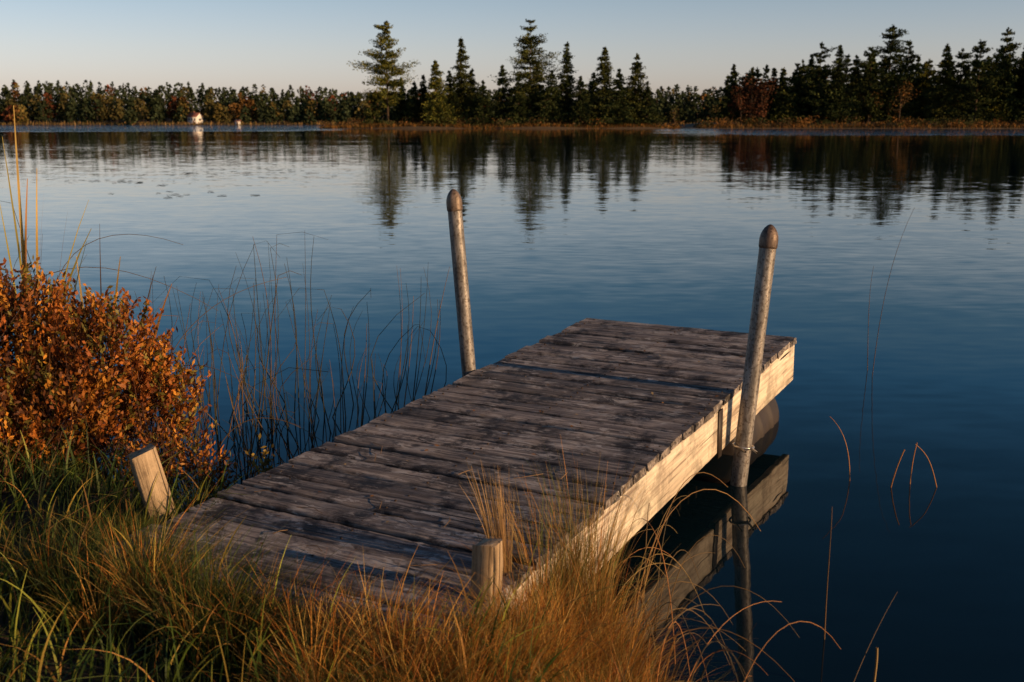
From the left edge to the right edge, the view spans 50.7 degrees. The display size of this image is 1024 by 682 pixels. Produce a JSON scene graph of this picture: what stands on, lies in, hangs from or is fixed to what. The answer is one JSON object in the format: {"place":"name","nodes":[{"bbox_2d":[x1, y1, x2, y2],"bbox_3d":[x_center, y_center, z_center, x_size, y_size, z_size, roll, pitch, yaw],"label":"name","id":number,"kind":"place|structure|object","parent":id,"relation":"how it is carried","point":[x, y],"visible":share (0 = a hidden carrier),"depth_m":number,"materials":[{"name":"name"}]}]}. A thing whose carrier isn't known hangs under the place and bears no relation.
{"place":"outdoors","nodes":[
{"label":"outdoors","id":0,"kind":"place"},
{"bbox_2d":[0,415,680,681],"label":"shore ground","id":1,"kind":"structure","parent":0,"point":[99,670],"depth_m":3.32,"materials":[{"name":"green plant"}]},
{"bbox_2d":[0,105,171,429],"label":"cattail leaves","id":2,"kind":"object","parent":1,"relation":"on","point":[23,253],"visible":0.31,"depth_m":5.61,"materials":[{"name":"brown plant"}]},
{"bbox_2d":[0,255,211,509],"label":"autumn shrub","id":3,"kind":"object","parent":1,"relation":"on","point":[61,382],"visible":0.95,"depth_m":5.05,"materials":[{"name":"orange plant"}]},
{"bbox_2d":[129,443,175,523],"bbox_3d":[-1.339,0.686,4.150,0.105,0.592,0.082,-20,16,-28],"label":"wooden stake","id":4,"kind":"object","parent":1,"relation":"on","point":[146,466],"visible":0.48,"depth_m":4.08,"materials":[{"name":"brown wood"}]},
{"bbox_2d":[102,415,243,505],"bbox_3d":[-1.450,0.746,4.982,1.033,0.874,0.873,0,12,0],"label":"autumn shrub","id":5,"kind":"object","parent":1,"relation":"on","point":[186,464],"visible":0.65,"depth_m":4.85,"materials":[{"name":"orange plant"}]},
{"bbox_2d":[242,433,281,484],"bbox_3d":[-1.247,0.636,4.902,0.868,0.485,0.189,9,14,37],"label":"autumn shrub","id":6,"kind":"object","parent":1,"relation":"on","point":[268,460],"visible":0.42,"depth_m":4.80,"materials":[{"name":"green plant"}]},
{"bbox_2d":[470,539,502,632],"bbox_3d":[-0.084,0.879,3.374,0.080,0.564,0.086,9,16,24],"label":"wooden stake","id":7,"kind":"object","parent":1,"relation":"on","point":[487,555],"visible":0.5,"depth_m":3.29,"materials":[{"name":"brown wood"}]},
{"bbox_2d":[460,435,680,654],"bbox_3d":[0.280,0.728,3.730,0.710,0.789,0.885,7,13,31],"label":"tall grass clump","id":8,"kind":"object","parent":1,"relation":"on","point":[499,530],"visible":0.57,"depth_m":3.67,"materials":[{"name":"brown plant"}]},
{"bbox_2d":[555,472,840,681],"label":"bent reeds","id":9,"kind":"object","parent":1,"relation":"on","point":[672,618],"visible":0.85,"depth_m":3.60,"materials":[{"name":"brown plant"}]},
{"bbox_2d":[0,471,753,681],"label":"dry sedge grass","id":10,"kind":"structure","parent":0,"point":[131,576],"depth_m":3.22,"materials":[{"name":"brown plant"}]},
{"bbox_2d":[0,111,911,124],"bbox_3d":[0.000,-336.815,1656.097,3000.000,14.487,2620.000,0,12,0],"label":"shore ground","id":11,"kind":"structure","parent":0,"point":[168,120],"depth_m":405.67,"materials":[{"name":"brown soil"}]},
{"bbox_2d":[187,114,202,123],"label":"walls","id":12,"kind":"structure","parent":11,"relation":"on","point":[198,117],"depth_m":399.40,"materials":[{"name":"white"}]},
{"bbox_2d":[187,113,203,116],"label":"roof","id":13,"kind":"structure","parent":12,"relation":"on","point":[192,114],"depth_m":399.40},
{"bbox_2d":[0,120,1007,124],"bbox_3d":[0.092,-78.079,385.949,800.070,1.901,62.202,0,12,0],"label":"shore brush","id":14,"kind":"object","parent":11,"relation":"on","point":[142,123],"visible":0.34,"depth_m":395.54,"materials":[{"name":"brown plant"}]},
{"bbox_2d":[0,79,1021,124],"bbox_3d":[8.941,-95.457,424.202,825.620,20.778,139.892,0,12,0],"label":"distant forest","id":15,"kind":"object","parent":11,"relation":"on","point":[244,107],"visible":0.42,"depth_m":412.58,"materials":[{"name":"green plant"}]},
{"bbox_2d":[333,125,667,128],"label":"shoreline grass","id":16,"kind":"structure","parent":0,"point":[498,127],"depth_m":231.29,"materials":[{"name":"brown plant"}]},
{"bbox_2d":[360,92,383,123],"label":"pine tree","id":17,"kind":"object","parent":16,"relation":"on","point":[374,113],"visible":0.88,"depth_m":236.16,"materials":[{"name":"green plant"}]},
{"bbox_2d":[346,21,420,120],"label":"pine tree","id":18,"kind":"object","parent":16,"relation":"on","point":[383,94],"visible":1,"depth_m":233.28,"materials":[{"name":"green plant"}]},
{"bbox_2d":[389,77,408,121],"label":"pine tree","id":19,"kind":"object","parent":16,"relation":"on","point":[401,107],"visible":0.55,"depth_m":239.82,"materials":[{"name":"green plant"}]},
{"bbox_2d":[393,82,425,123],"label":"pine tree","id":20,"kind":"object","parent":16,"relation":"on","point":[412,110],"visible":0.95,"depth_m":235.80,"materials":[{"name":"green plant"}]},
{"bbox_2d":[416,74,429,121],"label":"pine tree","id":21,"kind":"object","parent":16,"relation":"on","point":[423,90],"visible":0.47,"depth_m":240.40,"materials":[{"name":"green plant"}]},
{"bbox_2d":[421,60,462,126],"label":"pine tree","id":22,"kind":"object","parent":16,"relation":"on","point":[436,104],"visible":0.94,"depth_m":232.27,"materials":[{"name":"green plant"}]},
{"bbox_2d":[438,71,470,123],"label":"pine tree","id":23,"kind":"object","parent":16,"relation":"on","point":[453,97],"visible":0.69,"depth_m":234.29,"materials":[{"name":"green plant"}]},
{"bbox_2d":[451,36,486,124],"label":"pine tree","id":24,"kind":"object","parent":16,"relation":"on","point":[462,88],"visible":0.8,"depth_m":235.56,"materials":[{"name":"green plant"}]},
{"bbox_2d":[464,68,479,116],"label":"pine tree","id":25,"kind":"object","parent":16,"relation":"on","point":[472,81],"visible":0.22,"depth_m":239.88,"materials":[{"name":"green plant"}]},
{"bbox_2d":[463,80,498,126],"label":"pine tree","id":26,"kind":"object","parent":16,"relation":"on","point":[483,101],"visible":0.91,"depth_m":233.76,"materials":[{"name":"green plant"}]},
{"bbox_2d":[318,117,684,128],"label":"island undergrowth","id":27,"kind":"object","parent":16,"relation":"on","point":[458,124],"visible":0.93,"depth_m":233.03,"materials":[{"name":"brown plant"}]},
{"bbox_2d":[490,65,529,122],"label":"pine tree","id":28,"kind":"object","parent":16,"relation":"on","point":[502,105],"visible":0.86,"depth_m":234.32,"materials":[{"name":"green plant"}]},
{"bbox_2d":[499,76,535,124],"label":"pine tree","id":29,"kind":"object","parent":16,"relation":"on","point":[518,107],"visible":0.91,"depth_m":232.86,"materials":[{"name":"green plant"}]},
{"bbox_2d":[487,19,563,119],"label":"pine tree","id":30,"kind":"object","parent":16,"relation":"on","point":[530,43],"visible":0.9,"depth_m":234.99,"materials":[{"name":"green plant"}]},
{"bbox_2d":[519,65,562,122],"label":"pine tree","id":31,"kind":"object","parent":16,"relation":"on","point":[540,87],"visible":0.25,"depth_m":239.25,"materials":[{"name":"green plant"}]},
{"bbox_2d":[525,70,574,125],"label":"pine tree","id":32,"kind":"object","parent":16,"relation":"on","point":[552,110],"visible":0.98,"depth_m":233.31,"materials":[{"name":"green plant"}]},
{"bbox_2d":[555,41,578,122],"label":"pine tree","id":33,"kind":"object","parent":16,"relation":"on","point":[566,86],"visible":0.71,"depth_m":236.90,"materials":[{"name":"green plant"}]},
{"bbox_2d":[566,76,604,128],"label":"pine tree","id":34,"kind":"object","parent":16,"relation":"on","point":[581,103],"visible":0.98,"depth_m":232.58,"materials":[{"name":"green plant"}]},
{"bbox_2d":[578,72,600,121],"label":"pine tree","id":35,"kind":"object","parent":16,"relation":"on","point":[591,87],"visible":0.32,"depth_m":237.19,"materials":[{"name":"green plant"}]},
{"bbox_2d":[571,46,622,125],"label":"pine tree","id":36,"kind":"object","parent":16,"relation":"on","point":[603,78],"visible":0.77,"depth_m":234.04,"materials":[{"name":"green plant"}]},
{"bbox_2d":[595,68,639,125],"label":"pine tree","id":37,"kind":"object","parent":16,"relation":"on","point":[620,101],"visible":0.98,"depth_m":233.18,"materials":[{"name":"green plant"}]},
{"bbox_2d":[614,53,675,123],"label":"pine tree","id":38,"kind":"object","parent":16,"relation":"on","point":[634,101],"visible":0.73,"depth_m":235.72,"materials":[{"name":"green plant"}]},
{"bbox_2d":[637,81,662,124],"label":"pine tree","id":39,"kind":"object","parent":16,"relation":"on","point":[651,110],"visible":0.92,"depth_m":235.01,"materials":[{"name":"green plant"}]},
{"bbox_2d":[669,105,679,123],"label":"young tree","id":40,"kind":"object","parent":16,"relation":"on","point":[674,116],"visible":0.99,"depth_m":235.65,"materials":[{"name":"plant"}]},
{"bbox_2d":[0,125,1023,681],"bbox_3d":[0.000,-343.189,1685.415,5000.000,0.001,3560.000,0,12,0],"label":"lake water","id":41,"kind":"structure","parent":0,"point":[564,229],"depth_m":11.56,"materials":[{"name":"blue liquid"}]},
{"bbox_2d":[2,201,449,479],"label":"lake reeds","id":42,"kind":"object","parent":41,"relation":"in","point":[247,397],"visible":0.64,"depth_m":6.22,"materials":[{"name":"green plant"}]},
{"bbox_2d":[59,161,473,197],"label":"lily pads","id":43,"kind":"object","parent":41,"relation":"on","point":[224,172],"visible":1,"depth_m":38.65,"materials":[{"name":"green plant"}]},
{"bbox_2d":[97,318,796,671],"bbox_3d":[0.158,0.700,5.246,1.413,0.749,4.157,6,15,27],"label":"wooden dock","id":44,"kind":"object","parent":41,"relation":"in","point":[663,401],"visible":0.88,"depth_m":4.56,"materials":[{"name":"grey wood"}]},
{"bbox_2d":[446,189,475,376],"bbox_3d":[-0.223,0.188,6.023,0.243,2.057,0.172,-5,13,-24],"label":"dock post","id":45,"kind":"object","parent":44,"relation":"attached to","point":[454,205],"visible":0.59,"depth_m":5.89,"materials":[{"name":"metal"}]},
{"bbox_2d":[730,224,777,486],"bbox_3d":[1.194,0.379,5.418,0.151,1.924,0.190,0,10,-34],"label":"dock post","id":46,"kind":"object","parent":44,"relation":"attached to","point":[742,445],"visible":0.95,"depth_m":5.38,"materials":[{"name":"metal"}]},
{"bbox_2d":[824,207,936,681],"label":"lake reeds","id":47,"kind":"object","parent":41,"relation":"in","point":[875,669],"visible":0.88,"depth_m":5.43,"materials":[{"name":"brown plant"}]},
{"bbox_2d":[0,0,1023,110],"label":"sky","id":48,"kind":"structure","parent":0,"point":[276,44],"materials":[{"name":"blue"}]},
{"bbox_2d":[669,123,1023,128],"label":"peninsula ground","id":49,"kind":"structure","parent":0,"point":[690,126],"depth_m":231.25,"materials":[{"name":"brown soil"}]},
{"bbox_2d":[711,75,736,122],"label":"pine tree","id":50,"kind":"object","parent":49,"relation":"on","point":[727,98],"visible":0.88,"depth_m":244.08,"materials":[{"name":"green plant"}]},
{"bbox_2d":[753,68,779,121],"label":"pine tree","id":51,"kind":"object","parent":49,"relation":"on","point":[774,72],"visible":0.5,"depth_m":247.32,"materials":[{"name":"green plant"}]},
{"bbox_2d":[791,59,814,115],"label":"pine tree","id":52,"kind":"object","parent":49,"relation":"on","point":[804,72],"visible":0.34,"depth_m":245.53,"materials":[{"name":"green plant"}]},
{"bbox_2d":[798,41,844,122],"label":"pine tree","id":53,"kind":"object","parent":49,"relation":"on","point":[822,73],"visible":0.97,"depth_m":236.01,"materials":[{"name":"green plant"}]},
{"bbox_2d":[805,44,856,122],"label":"pine tree","id":54,"kind":"object","parent":49,"relation":"on","point":[840,63],"visible":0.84,"depth_m":235.97,"materials":[{"name":"green plant"}]},
{"bbox_2d":[834,55,864,122],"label":"pine tree","id":55,"kind":"object","parent":49,"relation":"on","point":[854,71],"visible":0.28,"depth_m":244.82,"materials":[{"name":"green plant"}]},
{"bbox_2d":[693,114,1023,127],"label":"peninsula undergrowth","id":56,"kind":"object","parent":49,"relation":"on","point":[904,123],"visible":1,"depth_m":232.13,"materials":[{"name":"brown plant"}]},
{"bbox_2d":[842,47,896,122],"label":"pine tree","id":57,"kind":"object","parent":49,"relation":"on","point":[873,54],"visible":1,"depth_m":236.55,"materials":[{"name":"green plant"}]},
{"bbox_2d":[717,54,1023,123],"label":"peninsula forest","id":58,"kind":"object","parent":49,"relation":"on","point":[749,92],"visible":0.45,"depth_m":240.66,"materials":[{"name":"green plant"}]},
{"bbox_2d":[856,24,936,122],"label":"pine tree","id":59,"kind":"object","parent":49,"relation":"on","point":[890,48],"visible":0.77,"depth_m":240.96,"materials":[{"name":"green plant"}]},
{"bbox_2d":[881,40,929,114],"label":"pine tree","id":60,"kind":"object","parent":49,"relation":"on","point":[912,57],"visible":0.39,"depth_m":243.93,"materials":[{"name":"green plant"}]},
{"bbox_2d":[913,61,936,122],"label":"pine tree","id":61,"kind":"object","parent":49,"relation":"on","point":[926,84],"visible":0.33,"depth_m":247.22,"materials":[{"name":"green plant"}]},
{"bbox_2d":[914,43,967,122],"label":"pine tree","id":62,"kind":"object","parent":49,"relation":"on","point":[945,78],"visible":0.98,"depth_m":239.21,"materials":[{"name":"green plant"}]},
{"bbox_2d":[948,48,975,118],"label":"pine tree","id":63,"kind":"object","parent":49,"relation":"on","point":[963,64],"visible":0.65,"depth_m":240.55,"materials":[{"name":"green plant"}]},
{"bbox_2d":[954,41,1013,122],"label":"pine tree","id":64,"kind":"object","parent":49,"relation":"on","point":[983,84],"visible":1,"depth_m":235.93,"materials":[{"name":"green plant"}]},
{"bbox_2d":[974,27,1023,107],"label":"pine tree","id":65,"kind":"object","parent":49,"relation":"on","point":[1005,50],"visible":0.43,"depth_m":243.88,"materials":[{"name":"green plant"}]},
{"bbox_2d":[976,62,1022,121],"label":"pine tree","id":66,"kind":"object","parent":49,"relation":"on","point":[994,106],"visible":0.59,"depth_m":241.14,"materials":[{"name":"green plant"}]},
{"bbox_2d":[1004,45,1023,121],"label":"pine tree","id":67,"kind":"object","parent":49,"relation":"on","point":[1021,76],"visible":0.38,"depth_m":243.31,"materials":[{"name":"green plant"}]}
]}

